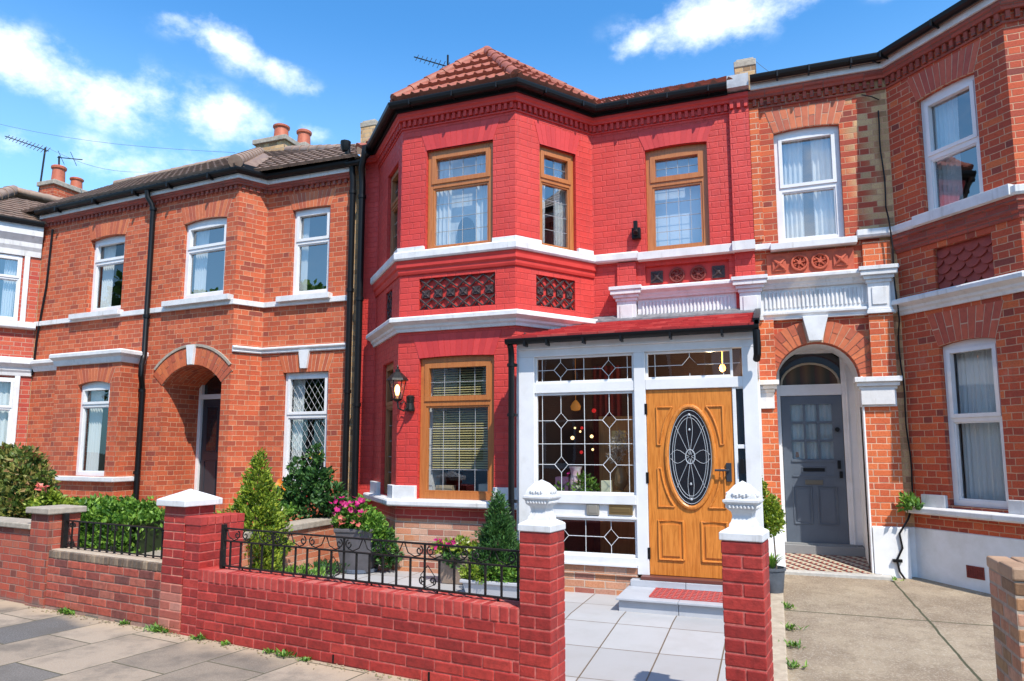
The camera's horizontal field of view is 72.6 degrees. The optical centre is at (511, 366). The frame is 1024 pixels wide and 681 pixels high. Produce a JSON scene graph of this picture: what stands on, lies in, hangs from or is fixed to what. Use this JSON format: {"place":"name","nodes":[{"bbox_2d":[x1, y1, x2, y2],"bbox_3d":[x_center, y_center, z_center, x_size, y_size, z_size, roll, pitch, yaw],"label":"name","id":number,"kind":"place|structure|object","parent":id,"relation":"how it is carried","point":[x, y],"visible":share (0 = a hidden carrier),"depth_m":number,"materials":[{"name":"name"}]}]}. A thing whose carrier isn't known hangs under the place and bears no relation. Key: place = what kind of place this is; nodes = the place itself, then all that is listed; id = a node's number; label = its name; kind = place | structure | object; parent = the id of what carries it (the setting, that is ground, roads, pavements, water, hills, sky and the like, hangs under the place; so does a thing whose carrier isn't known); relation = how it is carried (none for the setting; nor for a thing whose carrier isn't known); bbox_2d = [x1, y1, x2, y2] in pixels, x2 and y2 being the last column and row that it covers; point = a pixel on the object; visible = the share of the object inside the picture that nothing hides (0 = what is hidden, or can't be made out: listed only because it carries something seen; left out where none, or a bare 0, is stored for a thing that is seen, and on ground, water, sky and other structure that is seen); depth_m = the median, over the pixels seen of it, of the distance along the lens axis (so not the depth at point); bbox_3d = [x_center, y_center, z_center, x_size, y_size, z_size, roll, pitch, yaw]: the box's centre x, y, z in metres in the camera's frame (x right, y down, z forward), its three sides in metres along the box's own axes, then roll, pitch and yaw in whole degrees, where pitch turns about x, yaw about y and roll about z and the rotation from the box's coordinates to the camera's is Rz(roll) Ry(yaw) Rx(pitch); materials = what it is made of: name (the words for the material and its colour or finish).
{"place":"outdoors","nodes":[
{"label":"outdoors","id":0,"kind":"place"},
{"bbox_2d":[143,550,160,555],"bbox_3d":[-7.911,2.545,10.159,10.900,0.320,3.690,-3,-7,20],"label":"side garden","id":1,"kind":"object","parent":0,"point":[157,553],"depth_m":8.59,"materials":[{"name":"beige concrete"}]},
{"bbox_2d":[0,441,62,518],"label":"shrub","id":2,"kind":"object","parent":1,"relation":"on","point":[25,469],"visible":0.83,"depth_m":8.64,"materials":[{"name":"green plant"}]},
{"bbox_2d":[0,164,86,447],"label":"terraced house","id":3,"kind":"structure","parent":1,"relation":"on","point":[21,239],"depth_m":12.49,"materials":[{"name":"white paint"}]},
{"bbox_2d":[0,377,14,445],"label":"window","id":4,"kind":"structure","parent":3,"relation":"in","point":[6,384],"depth_m":12.29,"materials":[{"name":"white plastic"}]},
{"bbox_2d":[0,254,22,320],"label":"window","id":5,"kind":"structure","parent":3,"relation":"in","point":[11,277],"depth_m":12.49,"materials":[{"name":"white plastic"}]},
{"bbox_2d":[5,135,49,191],"bbox_3d":[-11.493,-4.653,16.450,1.411,1.889,0.155,-2,-7,17],"label":"tv aerial","id":6,"kind":"object","parent":3,"relation":"attached to","point":[43,161],"visible":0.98,"depth_m":16.32,"materials":[{"name":"black metal"}]},
{"bbox_2d":[57,151,82,165],"bbox_3d":[-10.213,-4.771,16.102,0.756,0.444,0.195,-2,-7,17],"label":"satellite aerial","id":7,"kind":"object","parent":3,"relation":"attached to","point":[58,157],"visible":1,"depth_m":16.16,"materials":[{"name":"black metal"}]},
{"bbox_2d":[23,482,80,515],"bbox_3d":[-5.600,1.945,8.443,0.732,1.111,0.421,-3,-7,20],"label":"shrub","id":8,"kind":"object","parent":1,"relation":"on","point":[50,496],"visible":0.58,"depth_m":8.38,"materials":[{"name":"green plant"}]},
{"bbox_2d":[66,493,164,553],"bbox_3d":[-5.089,2.087,8.862,1.450,0.927,1.024,-3,-7,20],"label":"hedge","id":9,"kind":"object","parent":1,"relation":"on","point":[125,510],"visible":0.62,"depth_m":8.55,"materials":[{"name":"green plant"}]},
{"bbox_2d":[21,119,377,524],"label":"terraced house","id":10,"kind":"structure","parent":1,"relation":"on","point":[195,325],"depth_m":11.07,"materials":[{"name":"orange brick"}]},
{"bbox_2d":[76,382,109,475],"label":"window","id":11,"kind":"structure","parent":10,"relation":"in","point":[97,403],"depth_m":11.25,"materials":[{"name":"white plastic"}]},
{"bbox_2d":[91,235,124,311],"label":"window","id":12,"kind":"structure","parent":10,"relation":"in","point":[109,261],"depth_m":12.18,"materials":[{"name":"white plastic"}]},
{"bbox_2d":[1,124,234,152],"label":"telephone wire","id":13,"kind":"object","parent":10,"relation":"attached to","point":[120,144],"visible":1,"depth_m":14.42,"materials":[{"name":"grey"}]},
{"bbox_2d":[184,218,226,298],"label":"window","id":14,"kind":"structure","parent":10,"relation":"in","point":[203,227],"depth_m":11.22,"materials":[{"name":"white plastic"}]},
{"bbox_2d":[199,399,220,509],"bbox_3d":[-4.678,1.433,11.409,1.110,1.820,0.052,-3,-7,24],"label":"front door","id":15,"kind":"structure","parent":10,"relation":"in","point":[211,407],"depth_m":11.55,"materials":[{"name":"grey"}]},
{"bbox_2d":[282,371,328,483],"bbox_3d":[-3.066,0.931,10.536,0.811,1.688,0.162,-3,-7,20],"label":"window","id":16,"kind":"structure","parent":10,"relation":"in","point":[298,414],"depth_m":10.60,"materials":[{"name":"white plastic"}]},
{"bbox_2d":[293,207,330,294],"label":"window","id":17,"kind":"structure","parent":10,"relation":"in","point":[305,242],"depth_m":10.89,"materials":[{"name":"white plastic"}]},
{"bbox_2d":[225,447,295,570],"bbox_3d":[-2.914,1.681,7.941,0.850,1.529,0.869,-6,-9,44],"label":"conifer","id":18,"kind":"object","parent":1,"relation":"on","point":[268,512],"visible":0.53,"depth_m":7.83,"materials":[{"name":"green plant"}]},
{"bbox_2d":[250,500,297,521],"bbox_3d":[-3.105,1.822,8.848,0.788,0.380,0.473,-3,-7,20],"label":"flowering shrub","id":19,"kind":"object","parent":1,"relation":"on","point":[290,509],"visible":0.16,"depth_m":8.81,"materials":[{"name":"green plant"}]},
{"bbox_2d":[274,441,351,520],"bbox_3d":[-2.656,1.645,9.279,1.137,1.311,0.708,-3,-7,20],"label":"shrub","id":20,"kind":"object","parent":1,"relation":"on","point":[307,487],"visible":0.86,"depth_m":9.16,"materials":[{"name":"green plant"}]},
{"bbox_2d":[0,599,414,680],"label":"pavement","id":21,"kind":"structure","parent":0,"point":[37,644],"depth_m":5.38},
{"bbox_2d":[0,516,30,603],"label":"garden wall","id":22,"kind":"structure","parent":21,"relation":"on","point":[14,541],"depth_m":7.41,"materials":[{"name":"brick"}]},
{"bbox_2d":[25,504,86,608],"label":"brick pier","id":23,"kind":"structure","parent":21,"relation":"on","point":[45,530],"depth_m":7.16,"materials":[{"name":"brick"}]},
{"bbox_2d":[56,607,74,614],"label":"weed","id":24,"kind":"object","parent":21,"relation":"on","point":[65,610],"visible":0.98,"depth_m":6.78,"materials":[{"name":"green plant"}]},
{"bbox_2d":[45,547,161,627],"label":"garden wall","id":25,"kind":"structure","parent":21,"relation":"on","point":[112,586],"depth_m":6.61,"materials":[{"name":"brick"}]},
{"bbox_2d":[60,513,163,558],"bbox_3d":[-3.862,1.648,6.797,1.760,0.345,0.050,-4,-8,28],"label":"railing","id":26,"kind":"object","parent":25,"relation":"on","point":[64,543],"visible":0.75,"depth_m":6.87,"materials":[{"name":"black metal"}]},
{"bbox_2d":[119,619,130,624],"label":"weed","id":27,"kind":"object","parent":21,"relation":"on","point":[123,622],"visible":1,"depth_m":6.37,"materials":[{"name":"green plant"}]},
{"bbox_2d":[143,622,173,632],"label":"weed","id":28,"kind":"object","parent":21,"relation":"on","point":[156,628],"visible":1,"depth_m":6.12,"materials":[{"name":"green plant"}]},
{"bbox_2d":[156,489,222,633],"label":"brick pier","id":29,"kind":"structure","parent":21,"relation":"on","point":[180,506],"depth_m":6.19,"materials":[{"name":"red brick"}]},
{"bbox_2d":[189,632,205,640],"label":"weed","id":30,"kind":"object","parent":21,"relation":"on","point":[200,636],"visible":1,"depth_m":5.87,"materials":[{"name":"green plant"}]},
{"bbox_2d":[180,512,244,636],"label":"brick pier","id":31,"kind":"structure","parent":21,"relation":"on","point":[202,540],"depth_m":6.10,"materials":[{"name":"red brick"}]},
{"bbox_2d":[32,606,418,680],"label":"grit","id":32,"kind":"object","parent":21,"relation":"on","point":[225,646],"visible":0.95,"depth_m":5.75,"materials":[{"name":"grey gravel"}]},
{"bbox_2d":[221,639,230,645],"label":"weed","id":33,"kind":"object","parent":21,"relation":"on","point":[224,642],"visible":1,"depth_m":5.72,"materials":[{"name":"green plant"}]},
{"bbox_2d":[262,648,274,653],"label":"weed","id":34,"kind":"object","parent":21,"relation":"on","point":[268,651],"visible":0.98,"depth_m":5.47,"materials":[{"name":"green plant"}]},
{"bbox_2d":[274,649,297,657],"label":"weed","id":35,"kind":"object","parent":21,"relation":"on","point":[283,653],"visible":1,"depth_m":5.39,"materials":[{"name":"green plant"}]},
{"bbox_2d":[296,656,311,660],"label":"weed","id":36,"kind":"object","parent":21,"relation":"on","point":[306,658],"visible":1,"depth_m":5.29,"materials":[{"name":"green plant"}]},
{"bbox_2d":[195,565,519,680],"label":"garden wall","id":37,"kind":"structure","parent":21,"relation":"on","point":[420,635],"depth_m":5.11,"materials":[{"name":"red brick"}]},
{"bbox_2d":[219,524,519,601],"bbox_3d":[-1.159,1.479,5.339,3.101,0.380,0.040,-4,-8,28],"label":"railing","id":38,"kind":"object","parent":37,"relation":"on","point":[224,532],"visible":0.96,"depth_m":5.29,"materials":[{"name":"black metal"}]},
{"bbox_2d":[518,480,565,680],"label":"gate pier","id":39,"kind":"structure","parent":21,"relation":"on","point":[541,528],"depth_m":4.51,"materials":[{"name":"red brick"}]},
{"bbox_2d":[719,481,773,680],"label":"gate pier","id":40,"kind":"structure","parent":21,"relation":"on","point":[744,536],"depth_m":3.90,"materials":[{"name":"red brick"}]},
{"bbox_2d":[242,515,339,571],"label":"divider wall","id":41,"kind":"structure","parent":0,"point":[320,526],"depth_m":8.62,"materials":[{"name":"brick"}]},
{"bbox_2d":[436,485,455,490],"bbox_3d":[-0.827,1.545,8.709,0.220,0.124,0.120,-3,-7,20],"label":"cardboard box","id":42,"kind":"object","parent":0,"point":[446,487],"visible":0.49,"depth_m":8.66,"materials":[{"name":"beige"}]},
{"bbox_2d":[0,0,959,191],"label":"sky","id":43,"kind":"structure","parent":0,"point":[206,76],"materials":[{"name":"blue"}]},
{"bbox_2d":[479,484,487,490],"bbox_3d":[-0.326,1.511,8.525,0.130,0.149,0.120,-3,-7,20],"label":"cardboard box","id":44,"kind":"object","parent":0,"point":[483,487],"visible":0.31,"depth_m":8.47,"materials":[{"name":"blue"}]},
{"bbox_2d":[298,564,725,680],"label":"patio","id":45,"kind":"structure","parent":0,"point":[606,639],"depth_m":5.52,"materials":[{"name":"tile"}]},
{"bbox_2d":[277,564,328,575],"bbox_3d":[-2.386,2.337,7.877,0.624,0.159,0.459,-3,-7,20],"label":"ground plant","id":46,"kind":"object","parent":45,"relation":"on","point":[302,570],"visible":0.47,"depth_m":7.88,"materials":[{"name":"green plant"}]},
{"bbox_2d":[300,559,349,576],"bbox_3d":[-2.192,2.378,8.229,0.536,0.159,0.478,-3,-7,20],"label":"ground plant","id":47,"kind":"object","parent":45,"relation":"on","point":[325,563],"visible":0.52,"depth_m":8.21,"materials":[{"name":"green plant"}]},
{"bbox_2d":[329,493,403,573],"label":"potted flowers","id":48,"kind":"object","parent":45,"relation":"on","point":[358,517],"visible":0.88,"depth_m":8.32,"materials":[{"name":"green plant"}]},
{"bbox_2d":[430,534,481,584],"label":"potted flowers","id":49,"kind":"object","parent":45,"relation":"on","point":[447,571],"visible":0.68,"depth_m":7.67,"materials":[{"name":"green plant"}]},
{"bbox_2d":[457,560,519,597],"bbox_3d":[-0.116,2.128,7.043,0.890,0.379,0.452,-3,-7,20],"label":"planter trough","id":50,"kind":"object","parent":45,"relation":"on","point":[493,586],"visible":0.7,"depth_m":6.92,"materials":[{"name":"grey plastic"}]},
{"bbox_2d":[465,489,519,581],"bbox_3d":[-0.155,1.764,7.215,0.664,0.996,0.681,-6,-9,41],"label":"conifer","id":51,"kind":"object","parent":50,"relation":"in","point":[497,530],"visible":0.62,"depth_m":7.12,"materials":[{"name":"green plant"}]},
{"bbox_2d":[345,46,764,619],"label":"terraced house","id":52,"kind":"structure","parent":45,"relation":"on","point":[551,188],"depth_m":8.64,"materials":[{"name":"red brick"}]},
{"bbox_2d":[384,362,393,493],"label":"window","id":53,"kind":"structure","parent":52,"relation":"in","point":[389,370],"depth_m":9.45,"materials":[{"name":"brown wood"}]},
{"bbox_2d":[390,167,398,256],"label":"window","id":54,"kind":"structure","parent":52,"relation":"in","point":[394,198],"depth_m":9.74,"materials":[{"name":"brown wood"}]},
{"bbox_2d":[387,365,414,411],"bbox_3d":[-1.377,0.268,8.601,0.265,0.582,0.363,-3,-7,20],"label":"wall lantern","id":55,"kind":"object","parent":52,"relation":"attached to","point":[397,375],"depth_m":8.55,"materials":[{"name":"black metal"}]},
{"bbox_2d":[414,55,449,67],"bbox_3d":[-1.499,-5.022,12.973,0.719,1.806,0.214,-3,-7,20],"label":"tv aerial","id":56,"kind":"object","parent":52,"relation":"attached to","point":[442,65],"visible":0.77,"depth_m":13.01,"materials":[{"name":"black metal"}]},
{"bbox_2d":[419,355,493,499],"bbox_3d":[-0.575,0.765,8.747,1.007,1.741,0.564,-3,-7,20],"label":"window","id":57,"kind":"structure","parent":52,"relation":"in","point":[435,402],"depth_m":8.60,"materials":[{"name":"brown wood"}]},
{"bbox_2d":[427,142,492,248],"bbox_3d":[-0.614,-2.122,8.924,1.050,1.500,0.234,-3,-7,20],"label":"window","id":58,"kind":"structure","parent":52,"relation":"in","point":[460,179],"depth_m":8.96,"materials":[{"name":"brown wood"}]},
{"bbox_2d":[457,217,474,242],"bbox_3d":[-0.589,-1.596,8.944,0.240,0.660,0.025,-3,-7,20],"label":"mirror back","id":59,"kind":"object","parent":52,"relation":"attached to","point":[468,235],"visible":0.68,"depth_m":8.95,"materials":[{"name":"blue"}]},
{"bbox_2d":[540,146,573,250],"bbox_3d":[0.523,-2.116,8.979,0.576,1.338,0.162,4,-8,-33],"label":"window","id":60,"kind":"structure","parent":52,"relation":"in","point":[562,180],"depth_m":9.04,"materials":[{"name":"brown wood"}]},
{"bbox_2d":[555,477,569,490],"bbox_3d":[0.563,1.314,7.707,0.140,0.189,0.120,-3,-7,20],"label":"gift box","id":61,"kind":"object","parent":52,"relation":"on","point":[564,479],"visible":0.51,"depth_m":7.65,"materials":[{"name":"purple"}]},
{"bbox_2d":[569,467,581,490],"bbox_3d":[0.700,1.252,7.652,0.147,0.300,0.147,-3,-7,20],"label":"vase","id":62,"kind":"object","parent":52,"relation":"on","point":[574,471],"visible":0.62,"depth_m":7.61,"materials":[{"name":"ceramic"}]},
{"bbox_2d":[570,363,580,410],"bbox_3d":[0.731,0.126,8.042,0.117,0.770,0.120,-3,-7,20],"label":"pendant lamp","id":63,"kind":"object","parent":52,"relation":"hanging from","point":[575,405],"visible":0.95,"depth_m":7.97,"materials":[{"name":"orange"}]},
{"bbox_2d":[554,471,599,491],"bbox_3d":[0.702,1.288,7.570,0.564,0.328,0.272,-3,-7,20],"label":"houseplant","id":64,"kind":"object","parent":52,"relation":"on","point":[590,482],"visible":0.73,"depth_m":7.54,"materials":[{"name":"green plant"}]},
{"bbox_2d":[601,480,611,491],"bbox_3d":[1.014,1.300,7.464,0.095,0.159,0.120,-3,-7,20],"label":"gift box","id":65,"kind":"object","parent":52,"relation":"on","point":[605,485],"visible":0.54,"depth_m":7.41,"materials":[{"name":"beige"}]},
{"bbox_2d":[593,365,621,491],"bbox_3d":[1.153,0.786,8.396,0.350,1.600,0.040,-3,-7,20],"label":"red drape","id":66,"kind":"object","parent":52,"relation":"hanging from","point":[602,403],"visible":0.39,"depth_m":8.44,"materials":[{"name":"red fabric"}]},
{"bbox_2d":[599,416,635,554],"bbox_3d":[1.290,1.430,8.258,0.450,1.670,0.320,-3,-7,20],"label":"cupboard","id":67,"kind":"object","parent":52,"relation":"in","point":[626,543],"visible":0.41,"depth_m":8.13,"materials":[{"name":"brown wood"}]},
{"bbox_2d":[611,431,627,446],"bbox_3d":[1.216,0.817,7.885,0.160,0.180,0.200,-3,-7,20],"label":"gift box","id":68,"kind":"object","parent":52,"relation":"on","point":[613,433],"visible":0.31,"depth_m":7.80,"materials":[{"name":"brown"}]},
{"bbox_2d":[612,467,630,491],"bbox_3d":[1.168,1.231,7.478,0.196,0.300,0.196,-3,-7,20],"label":"vase","id":69,"kind":"object","parent":52,"relation":"on","point":[620,476],"visible":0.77,"depth_m":7.43,"materials":[{"name":"brown ceramic"}]},
{"bbox_2d":[606,428,631,466],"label":"dried flowers","id":70,"kind":"object","parent":69,"relation":"in","point":[614,454],"visible":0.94,"depth_m":7.51,"materials":[{"name":"brown plant"}]},
{"bbox_2d":[632,220,640,239],"bbox_3d":[1.572,-1.745,8.872,0.110,0.220,0.176,-3,-7,20],"label":"security light","id":71,"kind":"object","parent":52,"relation":"attached to","point":[636,232],"visible":1,"depth_m":8.87,"materials":[{"name":"black plastic"}]},
{"bbox_2d":[646,143,709,250],"bbox_3d":[2.114,-2.134,8.903,0.772,1.386,0.084,-3,-7,20],"label":"window","id":72,"kind":"structure","parent":52,"relation":"in","point":[653,183],"depth_m":8.91,"materials":[{"name":"brown wood"}]},
{"bbox_2d":[649,587,722,602],"bbox_3d":[1.710,2.115,6.449,0.813,0.012,0.428,-3,-7,20],"label":"doormat","id":73,"kind":"object","parent":52,"relation":"on","point":[682,594],"visible":0.8,"depth_m":6.45,"materials":[{"name":"red rubber"}]},
{"bbox_2d":[644,388,734,578],"bbox_3d":[1.773,1.148,6.959,0.862,1.855,0.121,-3,-7,20],"label":"front door","id":74,"kind":"structure","parent":52,"relation":"in","point":[690,437],"depth_m":6.97,"materials":[{"name":"brown wood"}]},
{"bbox_2d":[719,362,725,371],"bbox_3d":[2.301,-0.148,7.644,0.068,0.420,0.068,-3,-7,20],"label":"ceiling lamp","id":75,"kind":"object","parent":52,"relation":"hanging from","point":[721,368],"visible":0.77,"depth_m":7.60,"materials":[{"name":"white glass"}]},
{"bbox_2d":[740,459,744,473],"bbox_3d":[2.240,0.970,6.788,0.040,0.140,0.030,-3,-7,20],"label":"doorbell","id":76,"kind":"object","parent":52,"relation":"attached to","point":[742,471],"visible":1,"depth_m":6.77,"materials":[{"name":"black plastic"}]},
{"bbox_2d":[762,475,786,593],"bbox_3d":[2.502,1.656,6.875,0.399,1.258,0.367,-3,-7,20],"label":"topiary","id":77,"kind":"object","parent":45,"relation":"on","point":[774,520],"visible":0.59,"depth_m":6.78,"materials":[{"name":"green plant"}]},
{"bbox_2d":[783,574,996,680],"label":"driveway","id":78,"kind":"structure","parent":0,"point":[915,629],"depth_m":5.65,"materials":[{"name":"concrete"}]},
{"bbox_2d":[770,593,787,680],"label":"edging kerb","id":79,"kind":"structure","parent":78,"relation":"on","point":[779,646],"depth_m":5.41,"materials":[{"name":"stone"}]},
{"bbox_2d":[781,601,796,608],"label":"weed","id":80,"kind":"object","parent":78,"relation":"on","point":[786,605],"visible":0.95,"depth_m":6.33,"materials":[{"name":"green plant"}]},
{"bbox_2d":[778,637,804,647],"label":"weed","id":81,"kind":"object","parent":78,"relation":"on","point":[793,643],"visible":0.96,"depth_m":5.29,"materials":[{"name":"green plant"}]},
{"bbox_2d":[780,622,808,629],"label":"weed","id":82,"kind":"object","parent":78,"relation":"on","point":[791,626],"visible":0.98,"depth_m":5.71,"materials":[{"name":"green plant"}]},
{"bbox_2d":[786,657,807,668],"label":"weed","id":83,"kind":"object","parent":78,"relation":"on","point":[794,664],"visible":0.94,"depth_m":4.87,"materials":[{"name":"green plant"}]},
{"bbox_2d":[731,0,1023,593],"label":"terraced house","id":84,"kind":"structure","parent":78,"relation":"on","point":[945,87],"depth_m":7.70,"materials":[{"name":"orange brick"}]},
{"bbox_2d":[773,126,844,242],"bbox_3d":[3.565,-2.163,8.401,0.722,1.416,0.162,-3,-7,20],"label":"window","id":85,"kind":"structure","parent":84,"relation":"in","point":[825,185],"depth_m":8.42,"materials":[{"name":"white plastic"}]},
{"bbox_2d":[781,395,848,543],"bbox_3d":[3.675,1.247,8.480,0.684,1.785,0.105,-3,-7,20],"label":"front door","id":86,"kind":"structure","parent":84,"relation":"in","point":[812,426],"depth_m":8.47,"materials":[{"name":"grey paint"}]},
{"bbox_2d":[862,94,912,578],"bbox_3d":[4.197,-0.464,7.738,0.278,5.502,0.137,-3,-7,20],"label":"cable","id":87,"kind":"object","parent":84,"relation":"attached to","point":[897,560],"visible":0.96,"depth_m":7.68,"materials":[{"name":"black plastic"}]},
{"bbox_2d":[896,491,924,512],"bbox_3d":[4.215,1.439,7.386,0.280,0.264,0.227,-3,-7,20],"label":"climbing plant","id":88,"kind":"object","parent":84,"relation":"attached to","point":[910,501],"visible":1,"depth_m":7.37,"materials":[{"name":"green plant"}]},
{"bbox_2d":[921,75,983,210],"bbox_3d":[4.712,-2.311,7.383,0.162,1.371,0.647,3,-7,-21],"label":"window","id":89,"kind":"structure","parent":84,"relation":"in","point":[944,102],"depth_m":7.53,"materials":[{"name":"white plastic"}]},
{"bbox_2d":[943,338,1008,508],"bbox_3d":[4.720,0.562,7.021,0.162,1.681,0.597,3,-7,-21],"label":"window","id":90,"kind":"structure","parent":84,"relation":"in","point":[980,416],"depth_m":7.10,"materials":[{"name":"white plastic"}]},
{"bbox_2d":[986,556,1023,680],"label":"brick pier","id":91,"kind":"structure","parent":78,"relation":"on","point":[1006,576],"depth_m":3.75,"materials":[{"name":"brown brick"}]}
]}

